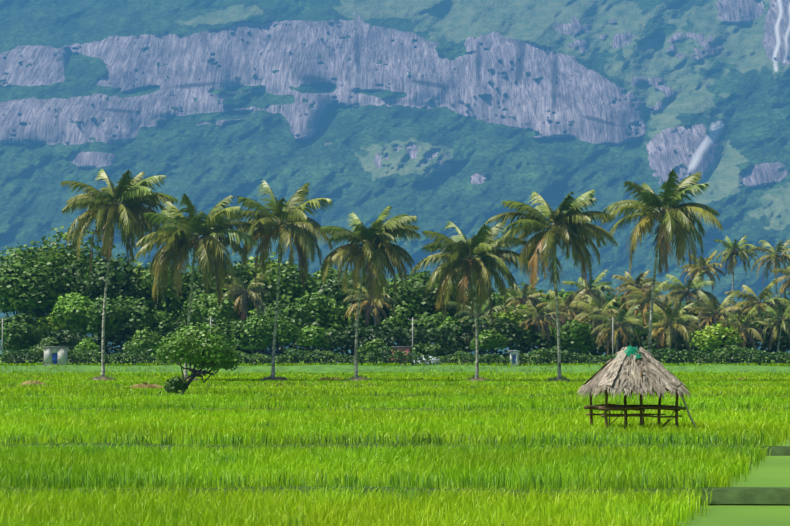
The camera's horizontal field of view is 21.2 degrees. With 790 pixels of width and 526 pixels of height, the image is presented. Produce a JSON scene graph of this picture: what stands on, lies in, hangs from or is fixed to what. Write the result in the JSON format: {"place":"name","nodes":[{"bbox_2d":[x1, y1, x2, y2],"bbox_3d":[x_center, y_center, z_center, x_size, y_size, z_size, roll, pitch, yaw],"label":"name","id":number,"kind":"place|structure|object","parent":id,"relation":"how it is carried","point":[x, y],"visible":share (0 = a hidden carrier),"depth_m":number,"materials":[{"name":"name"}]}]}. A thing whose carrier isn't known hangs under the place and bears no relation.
{"place":"outdoors","nodes":[
{"label":"outdoors","id":0,"kind":"place"},
{"bbox_2d":[0,0,789,355],"bbox_3d":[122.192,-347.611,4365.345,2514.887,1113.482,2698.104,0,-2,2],"label":"mountain terrain","id":1,"kind":"structure","parent":0,"point":[466,116],"depth_m":4470.95,"materials":[{"name":"green plant"}]},
{"bbox_2d":[0,362,789,374],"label":"bank ground","id":2,"kind":"structure","parent":0,"point":[326,369],"depth_m":319.54,"materials":[{"name":"green plant"}]},
{"bbox_2d":[0,312,38,356],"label":"tree","id":3,"kind":"object","parent":2,"relation":"on","point":[24,318],"visible":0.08,"depth_m":359.18,"materials":[{"name":"green plant"}]},
{"bbox_2d":[0,322,44,363],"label":"tree","id":4,"kind":"object","parent":2,"relation":"on","point":[19,336],"visible":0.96,"depth_m":337.14,"materials":[{"name":"green plant"}]},
{"bbox_2d":[0,242,80,363],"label":"tree","id":5,"kind":"object","parent":2,"relation":"on","point":[25,288],"visible":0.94,"depth_m":366.14,"materials":[{"name":"green plant"}]},
{"bbox_2d":[29,337,60,357],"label":"tree","id":6,"kind":"object","parent":2,"relation":"on","point":[50,342],"visible":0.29,"depth_m":336.23,"materials":[{"name":"green plant"}]},
{"bbox_2d":[29,312,74,346],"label":"tree","id":7,"kind":"object","parent":2,"relation":"on","point":[46,322],"visible":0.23,"depth_m":363.09,"materials":[{"name":"green plant"}]},
{"bbox_2d":[42,347,68,365],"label":"pump shed","id":8,"kind":"structure","parent":2,"relation":"on","point":[56,355],"depth_m":323.57,"materials":[{"name":"white paint"}]},
{"bbox_2d":[2,219,118,314],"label":"tree","id":9,"kind":"object","parent":2,"relation":"on","point":[70,257],"visible":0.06,"depth_m":379.87,"materials":[{"name":"green plant"}]},
{"bbox_2d":[51,291,95,362],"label":"tree","id":10,"kind":"object","parent":2,"relation":"on","point":[73,309],"visible":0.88,"depth_m":356.33,"materials":[{"name":"green plant"}]},
{"bbox_2d":[0,318,149,363],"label":"undergrowth hedge","id":11,"kind":"object","parent":2,"relation":"on","point":[68,334],"visible":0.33,"depth_m":348.94,"materials":[{"name":"green plant"}]},
{"bbox_2d":[0,346,151,365],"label":"bank hedge","id":12,"kind":"object","parent":2,"relation":"on","point":[34,351],"visible":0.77,"depth_m":328.51,"materials":[{"name":"green plant"}]},
{"bbox_2d":[73,338,99,362],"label":"tree","id":13,"kind":"object","parent":2,"relation":"on","point":[89,343],"visible":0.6,"depth_m":340.94,"materials":[{"name":"green plant"}]},
{"bbox_2d":[58,253,142,362],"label":"tree","id":14,"kind":"object","parent":2,"relation":"on","point":[91,285],"visible":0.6,"depth_m":369.21,"materials":[{"name":"green plant"}]},
{"bbox_2d":[85,294,162,361],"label":"tree","id":15,"kind":"object","parent":2,"relation":"on","point":[121,313],"visible":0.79,"depth_m":349.29,"materials":[{"name":"green plant"}]},
{"bbox_2d":[122,327,163,365],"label":"tree","id":16,"kind":"object","parent":2,"relation":"on","point":[143,339],"visible":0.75,"depth_m":337.19,"materials":[{"name":"green plant"}]},
{"bbox_2d":[112,260,173,362],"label":"tree","id":17,"kind":"object","parent":2,"relation":"on","point":[139,277],"visible":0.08,"depth_m":379.67,"materials":[{"name":"green plant"}]},
{"bbox_2d":[132,310,176,335],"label":"tree","id":18,"kind":"object","parent":2,"relation":"on","point":[165,323],"visible":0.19,"depth_m":359.87,"materials":[{"name":"green plant"}]},
{"bbox_2d":[134,262,202,362],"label":"tree","id":19,"kind":"object","parent":2,"relation":"on","point":[170,303],"visible":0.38,"depth_m":370.95,"materials":[{"name":"green plant"}]},
{"bbox_2d":[162,327,195,343],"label":"tree","id":20,"kind":"object","parent":2,"relation":"on","point":[171,337],"depth_m":343.32,"materials":[{"name":"green plant"}]},
{"bbox_2d":[170,306,200,331],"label":"tree","id":21,"kind":"object","parent":2,"relation":"on","point":[178,322],"visible":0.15,"depth_m":357.94,"materials":[{"name":"green plant"}]},
{"bbox_2d":[178,288,251,327],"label":"tree","id":22,"kind":"object","parent":2,"relation":"on","point":[208,307],"visible":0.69,"depth_m":351.35,"materials":[{"name":"green plant"}]},
{"bbox_2d":[147,349,285,365],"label":"bank hedge","id":23,"kind":"object","parent":2,"relation":"on","point":[280,358],"visible":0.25,"depth_m":328.05,"materials":[{"name":"green plant"}]},
{"bbox_2d":[152,326,288,364],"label":"undergrowth hedge","id":24,"kind":"object","parent":2,"relation":"on","point":[165,334],"visible":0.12,"depth_m":348.96,"materials":[{"name":"green plant"}]},
{"bbox_2d":[201,317,249,355],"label":"tree","id":25,"kind":"object","parent":2,"relation":"on","point":[225,328],"visible":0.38,"depth_m":341.93,"materials":[{"name":"green plant"}]},
{"bbox_2d":[180,253,282,311],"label":"tree","id":26,"kind":"object","parent":2,"relation":"on","point":[245,278],"visible":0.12,"depth_m":369.15,"materials":[{"name":"green plant"}]},
{"bbox_2d":[215,272,269,350],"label":"grove palm","id":27,"kind":"object","parent":2,"relation":"on","point":[240,291],"visible":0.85,"depth_m":350.92,"materials":[{"name":"green plant"}]},
{"bbox_2d":[237,309,268,354],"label":"tree","id":28,"kind":"object","parent":2,"relation":"on","point":[253,312],"depth_m":355.85,"materials":[{"name":"green plant"}]},
{"bbox_2d":[227,312,301,364],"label":"tree","id":29,"kind":"object","parent":2,"relation":"on","point":[259,335],"visible":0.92,"depth_m":340.32,"materials":[{"name":"green plant"}]},
{"bbox_2d":[234,252,295,361],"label":"tree","id":30,"kind":"object","parent":2,"relation":"on","point":[273,264],"visible":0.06,"depth_m":381.08,"materials":[{"name":"green plant"}]},
{"bbox_2d":[255,297,294,352],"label":"tree","id":31,"kind":"object","parent":2,"relation":"on","point":[271,307],"visible":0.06,"depth_m":361.17,"materials":[{"name":"green plant"}]},
{"bbox_2d":[263,259,324,362],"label":"tree","id":32,"kind":"object","parent":2,"relation":"on","point":[290,287],"visible":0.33,"depth_m":368.95,"materials":[{"name":"green plant"}]},
{"bbox_2d":[283,290,333,361],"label":"tree","id":33,"kind":"object","parent":2,"relation":"on","point":[304,310],"visible":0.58,"depth_m":355.62,"materials":[{"name":"green plant"}]},
{"bbox_2d":[295,324,328,363],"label":"tree","id":34,"kind":"object","parent":2,"relation":"on","point":[312,336],"visible":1,"depth_m":331.97,"materials":[{"name":"green plant"}]},
{"bbox_2d":[314,267,342,361],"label":"tree","id":35,"kind":"object","parent":2,"relation":"on","point":[318,274],"depth_m":383.79,"materials":[{"name":"green plant"}]},
{"bbox_2d":[307,298,358,354],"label":"tree","id":36,"kind":"object","parent":2,"relation":"on","point":[334,321],"visible":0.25,"depth_m":357.06,"materials":[{"name":"green plant"}]},
{"bbox_2d":[284,346,422,364],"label":"bank hedge","id":37,"kind":"object","parent":2,"relation":"on","point":[391,354],"visible":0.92,"depth_m":327.06,"materials":[{"name":"green plant"}]},
{"bbox_2d":[286,317,424,363],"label":"undergrowth hedge","id":38,"kind":"object","parent":2,"relation":"on","point":[402,333],"visible":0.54,"depth_m":347.64,"materials":[{"name":"green plant"}]},
{"bbox_2d":[315,266,398,355],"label":"tree","id":39,"kind":"object","parent":2,"relation":"on","point":[337,294],"visible":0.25,"depth_m":367.11,"materials":[{"name":"green plant"}]},
{"bbox_2d":[340,304,384,343],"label":"tree","id":40,"kind":"object","parent":2,"relation":"on","point":[362,320],"visible":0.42,"depth_m":357.04,"materials":[{"name":"green plant"}]},
{"bbox_2d":[342,283,397,361],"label":"grove palm","id":41,"kind":"object","parent":2,"relation":"on","point":[375,311],"visible":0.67,"depth_m":354.00,"materials":[{"name":"green plant"}]},
{"bbox_2d":[357,338,385,364],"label":"tree","id":42,"kind":"object","parent":2,"relation":"on","point":[371,346],"visible":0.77,"depth_m":332.72,"materials":[{"name":"green plant"}]},
{"bbox_2d":[381,279,408,362],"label":"tree","id":43,"kind":"object","parent":2,"relation":"on","point":[389,284],"visible":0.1,"depth_m":377.55,"materials":[{"name":"green plant"}]},
{"bbox_2d":[379,303,419,345],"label":"tree","id":44,"kind":"object","parent":2,"relation":"on","point":[398,319],"visible":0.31,"depth_m":362.39,"materials":[{"name":"green plant"}]},
{"bbox_2d":[385,271,467,318],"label":"tree","id":45,"kind":"object","parent":2,"relation":"on","point":[414,293],"visible":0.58,"depth_m":365.54,"materials":[{"name":"green plant"}]},
{"bbox_2d":[411,342,443,356],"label":"bush","id":46,"kind":"object","parent":2,"relation":"on","point":[434,350],"visible":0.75,"depth_m":328.74,"materials":[{"name":"green plant"}]},
{"bbox_2d":[411,356,445,365],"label":"tarp heap","id":47,"kind":"object","parent":2,"relation":"on","point":[423,358],"visible":0.17,"depth_m":327.49,"materials":[{"name":"white plastic"}]},
{"bbox_2d":[405,311,452,345],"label":"tree","id":48,"kind":"object","parent":2,"relation":"on","point":[426,322],"visible":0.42,"depth_m":360.44,"materials":[{"name":"green plant"}]},
{"bbox_2d":[435,316,482,358],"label":"tree","id":49,"kind":"object","parent":2,"relation":"on","point":[448,321],"visible":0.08,"depth_m":356.74,"materials":[{"name":"green plant"}]},
{"bbox_2d":[450,287,505,353],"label":"tree","id":50,"kind":"object","parent":2,"relation":"on","point":[495,302],"visible":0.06,"depth_m":369.83,"materials":[{"name":"green plant"}]},
{"bbox_2d":[443,295,515,349],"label":"grove palm","id":51,"kind":"object","parent":2,"relation":"on","point":[468,312],"visible":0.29,"depth_m":350.30,"materials":[{"name":"green plant"}]},
{"bbox_2d":[470,328,507,361],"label":"tree","id":52,"kind":"object","parent":2,"relation":"on","point":[490,340],"visible":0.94,"depth_m":333.47,"materials":[{"name":"green plant"}]},
{"bbox_2d":[421,345,557,365],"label":"bank hedge","id":53,"kind":"object","parent":2,"relation":"on","point":[482,357],"visible":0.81,"depth_m":326.61,"materials":[{"name":"green plant"}]},
{"bbox_2d":[422,316,561,364],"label":"undergrowth hedge","id":54,"kind":"object","parent":2,"relation":"on","point":[445,335],"visible":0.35,"depth_m":347.23,"materials":[{"name":"green plant"}]},
{"bbox_2d":[495,288,517,350],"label":"tree","id":55,"kind":"object","parent":2,"relation":"on","point":[508,294],"depth_m":380.37,"materials":[{"name":"green plant"}]},
{"bbox_2d":[508,351,519,365],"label":"building","id":56,"kind":"structure","parent":2,"relation":"on","point":[514,356],"depth_m":324.55,"materials":[{"name":"white paint"}]},
{"bbox_2d":[488,303,555,358],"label":"tree","id":57,"kind":"object","parent":2,"relation":"on","point":[514,317],"visible":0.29,"depth_m":350.24,"materials":[{"name":"green plant"}]},
{"bbox_2d":[498,278,546,362],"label":"grove palm","id":58,"kind":"object","parent":2,"relation":"on","point":[524,294],"visible":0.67,"depth_m":365.79,"materials":[{"name":"green plant"}]},
{"bbox_2d":[503,282,575,348],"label":"tree","id":59,"kind":"object","parent":2,"relation":"on","point":[544,299],"visible":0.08,"depth_m":371.69,"materials":[{"name":"green plant"}]},
{"bbox_2d":[512,299,570,350],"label":"grove palm","id":60,"kind":"object","parent":2,"relation":"on","point":[544,313],"visible":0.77,"depth_m":347.96,"materials":[{"name":"green plant"}]},
{"bbox_2d":[535,288,589,331],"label":"grove palm","id":61,"kind":"object","parent":2,"relation":"on","point":[562,305],"visible":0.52,"depth_m":354.26,"materials":[{"name":"green plant"}]},
{"bbox_2d":[554,319,593,353],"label":"tree","id":62,"kind":"object","parent":2,"relation":"on","point":[575,335],"visible":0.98,"depth_m":335.66,"materials":[{"name":"green plant"}]},
{"bbox_2d":[554,289,614,361],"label":"tree","id":63,"kind":"object","parent":2,"relation":"on","point":[566,293],"visible":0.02,"depth_m":387.73,"materials":[{"name":"green plant"}]},
{"bbox_2d":[561,269,617,331],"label":"grove palm","id":64,"kind":"object","parent":2,"relation":"on","point":[595,290],"visible":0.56,"depth_m":363.36,"materials":[{"name":"green plant"}]},
{"bbox_2d":[572,294,621,353],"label":"grove palm","id":65,"kind":"object","parent":2,"relation":"on","point":[596,303],"visible":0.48,"depth_m":347.19,"materials":[{"name":"green plant"}]},
{"bbox_2d":[589,322,629,350],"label":"tree","id":66,"kind":"object","parent":2,"relation":"on","point":[604,334],"visible":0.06,"depth_m":359.11,"materials":[{"name":"green plant"}]},
{"bbox_2d":[608,317,617,356],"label":"power pole","id":67,"kind":"object","parent":2,"relation":"on","point":[612,319],"visible":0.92,"depth_m":330.79,"materials":[{"name":"concrete"}]},
{"bbox_2d":[594,293,635,326],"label":"tree","id":68,"kind":"object","parent":2,"relation":"on","point":[616,306],"visible":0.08,"depth_m":391.90,"materials":[{"name":"green plant"}]},
{"bbox_2d":[588,304,648,353],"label":"grove palm","id":69,"kind":"object","parent":2,"relation":"on","point":[624,324],"visible":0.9,"depth_m":340.40,"materials":[{"name":"green plant"}]},
{"bbox_2d":[560,333,709,363],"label":"undergrowth hedge","id":70,"kind":"object","parent":2,"relation":"on","point":[681,345],"visible":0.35,"depth_m":346.06,"materials":[{"name":"green plant"}]},
{"bbox_2d":[561,347,710,365],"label":"bank hedge","id":71,"kind":"object","parent":2,"relation":"on","point":[566,354],"visible":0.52,"depth_m":325.91,"materials":[{"name":"green plant"}]},
{"bbox_2d":[612,270,661,335],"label":"grove palm","id":72,"kind":"object","parent":2,"relation":"on","point":[642,283],"visible":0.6,"depth_m":359.35,"materials":[{"name":"green plant"}]},
{"bbox_2d":[618,280,675,338],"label":"grove palm","id":73,"kind":"object","parent":2,"relation":"on","point":[640,297],"visible":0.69,"depth_m":349.02,"materials":[{"name":"green plant"}]},
{"bbox_2d":[633,300,684,360],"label":"tree","id":74,"kind":"object","parent":2,"relation":"on","point":[667,310],"visible":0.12,"depth_m":392.47,"materials":[{"name":"green plant"}]},
{"bbox_2d":[638,302,702,362],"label":"grove palm","id":75,"kind":"object","parent":2,"relation":"on","point":[677,318],"visible":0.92,"depth_m":339.84,"materials":[{"name":"green plant"}]},
{"bbox_2d":[653,319,702,357],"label":"tree","id":76,"kind":"object","parent":2,"relation":"on","point":[679,337],"visible":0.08,"depth_m":353.16,"materials":[{"name":"green plant"}]},
{"bbox_2d":[651,270,719,361],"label":"grove palm","id":77,"kind":"object","parent":2,"relation":"on","point":[681,290],"visible":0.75,"depth_m":353.13,"materials":[{"name":"green plant"}]},
{"bbox_2d":[670,301,724,332],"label":"tree","id":78,"kind":"object","parent":2,"relation":"on","point":[694,314],"visible":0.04,"depth_m":393.85,"materials":[{"name":"green plant"}]},
{"bbox_2d":[680,250,724,361],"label":"grove palm","id":79,"kind":"object","parent":2,"relation":"on","point":[702,262],"visible":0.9,"depth_m":372.90,"materials":[{"name":"green plant"}]},
{"bbox_2d":[689,323,742,363],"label":"tree","id":80,"kind":"object","parent":2,"relation":"on","point":[712,337],"visible":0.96,"depth_m":335.96,"materials":[{"name":"green plant"}]},
{"bbox_2d":[687,290,745,363],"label":"grove palm","id":81,"kind":"object","parent":2,"relation":"on","point":[712,308],"visible":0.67,"depth_m":344.96,"materials":[{"name":"green plant"}]},
{"bbox_2d":[716,315,749,359],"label":"tree","id":82,"kind":"object","parent":2,"relation":"on","point":[728,326],"visible":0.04,"depth_m":352.31,"materials":[{"name":"green plant"}]},
{"bbox_2d":[714,235,757,362],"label":"grove palm","id":83,"kind":"object","parent":2,"relation":"on","point":[730,246],"visible":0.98,"depth_m":368.45,"materials":[{"name":"green plant"}]},
{"bbox_2d":[717,305,766,364],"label":"grove palm","id":84,"kind":"object","parent":2,"relation":"on","point":[747,324],"visible":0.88,"depth_m":339.74,"materials":[{"name":"green plant"}]},
{"bbox_2d":[707,345,789,365],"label":"bank hedge","id":85,"kind":"object","parent":2,"relation":"on","point":[749,351],"visible":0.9,"depth_m":325.71,"materials":[{"name":"green plant"}]},
{"bbox_2d":[710,332,789,364],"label":"undergrowth hedge","id":86,"kind":"object","parent":2,"relation":"on","point":[783,338],"visible":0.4,"depth_m":345.56,"materials":[{"name":"green plant"}]},
{"bbox_2d":[734,300,765,362],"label":"tree","id":87,"kind":"object","parent":2,"relation":"on","point":[755,324],"visible":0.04,"depth_m":394.79,"materials":[{"name":"green plant"}]},
{"bbox_2d":[724,278,789,363],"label":"grove palm","id":88,"kind":"object","parent":2,"relation":"on","point":[751,301],"visible":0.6,"depth_m":348.88,"materials":[{"name":"green plant"}]},
{"bbox_2d":[750,239,789,358],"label":"grove palm","id":89,"kind":"object","parent":2,"relation":"on","point":[773,256],"visible":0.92,"depth_m":377.30,"materials":[{"name":"green plant"}]},
{"bbox_2d":[755,319,789,361],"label":"tree","id":90,"kind":"object","parent":2,"relation":"on","point":[771,328],"visible":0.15,"depth_m":346.54,"materials":[{"name":"green plant"}]},
{"bbox_2d":[756,291,789,320],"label":"tree","id":91,"kind":"object","parent":2,"relation":"on","point":[783,309],"visible":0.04,"depth_m":393.12,"materials":[{"name":"green plant"}]},
{"bbox_2d":[757,304,789,362],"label":"grove palm","id":92,"kind":"object","parent":2,"relation":"on","point":[781,321],"visible":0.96,"depth_m":340.93,"materials":[{"name":"green plant"}]},
{"bbox_2d":[770,266,789,303],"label":"grove palm","id":93,"kind":"object","parent":2,"relation":"on","point":[783,285],"visible":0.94,"depth_m":361.62,"materials":[{"name":"green plant"}]},
{"bbox_2d":[0,356,789,525],"bbox_3d":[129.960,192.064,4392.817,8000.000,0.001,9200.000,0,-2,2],"label":"ground","id":94,"kind":"structure","parent":0,"point":[773,471],"depth_m":43.43,"materials":[{"name":"green plant"}]},
{"bbox_2d":[20,380,45,384],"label":"dirt mound","id":95,"kind":"object","parent":94,"relation":"on","point":[32,382],"visible":0.46,"depth_m":195.26,"materials":[{"name":"brown soil"}]},
{"bbox_2d":[61,169,178,380],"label":"coconut palm","id":96,"kind":"object","parent":94,"relation":"on","point":[130,219],"visible":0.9,"depth_m":230.34,"materials":[{"name":"green plant"}]},
{"bbox_2d":[125,382,162,390],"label":"dirt mound","id":97,"kind":"object","parent":94,"relation":"on","point":[147,385],"visible":0.56,"depth_m":174.87,"materials":[{"name":"brown soil"}]},
{"bbox_2d":[164,376,188,394],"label":"field bush","id":98,"kind":"object","parent":94,"relation":"on","point":[175,384],"visible":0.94,"depth_m":148.89,"materials":[{"name":"green plant"}]},
{"bbox_2d":[151,320,240,394],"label":"tree","id":99,"kind":"object","parent":94,"relation":"on","point":[205,348],"visible":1,"depth_m":150.80,"materials":[{"name":"green plant"}]},
{"bbox_2d":[135,193,257,380],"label":"coconut palm","id":100,"kind":"object","parent":94,"relation":"on","point":[181,241],"visible":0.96,"depth_m":224.27,"materials":[{"name":"green plant"}]},
{"bbox_2d":[223,180,332,380],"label":"coconut palm","id":101,"kind":"object","parent":94,"relation":"on","point":[289,224],"visible":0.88,"depth_m":227.59,"materials":[{"name":"green plant"}]},
{"bbox_2d":[319,206,421,381],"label":"coconut palm","id":102,"kind":"object","parent":94,"relation":"on","point":[377,248],"visible":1,"depth_m":224.46,"materials":[{"name":"green plant"}]},
{"bbox_2d":[0,362,789,525],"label":"rice plants","id":103,"kind":"object","parent":94,"relation":"on","point":[105,468],"visible":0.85,"depth_m":63.85,"materials":[{"name":"green plant"}]},
{"bbox_2d":[1,375,789,504],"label":"paddy dykes","id":104,"kind":"structure","parent":94,"relation":"on","point":[750,495],"depth_m":44.81,"materials":[{"name":"green plant"}]},
{"bbox_2d":[411,220,529,382],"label":"coconut palm","id":105,"kind":"object","parent":94,"relation":"on","point":[476,272],"visible":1,"depth_m":221.30,"materials":[{"name":"green plant"}]},
{"bbox_2d":[486,190,617,382],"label":"coconut palm","id":106,"kind":"object","parent":94,"relation":"on","point":[543,243],"visible":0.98,"depth_m":219.65,"materials":[{"name":"green plant"}]},
{"bbox_2d":[577,346,696,433],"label":"watch hut","id":107,"kind":"object","parent":94,"relation":"on","point":[628,370],"visible":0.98,"depth_m":82.59,"materials":[{"name":"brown wood"}]},
{"bbox_2d":[601,169,722,354],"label":"coconut palm","id":108,"kind":"object","parent":94,"relation":"on","point":[675,218],"visible":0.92,"depth_m":222.57,"materials":[{"name":"green plant"}]},
{"bbox_2d":[391,346,411,364],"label":"shed","id":109,"kind":"structure","parent":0,"point":[406,349],"depth_m":342.22,"materials":[{"name":"red brick"}]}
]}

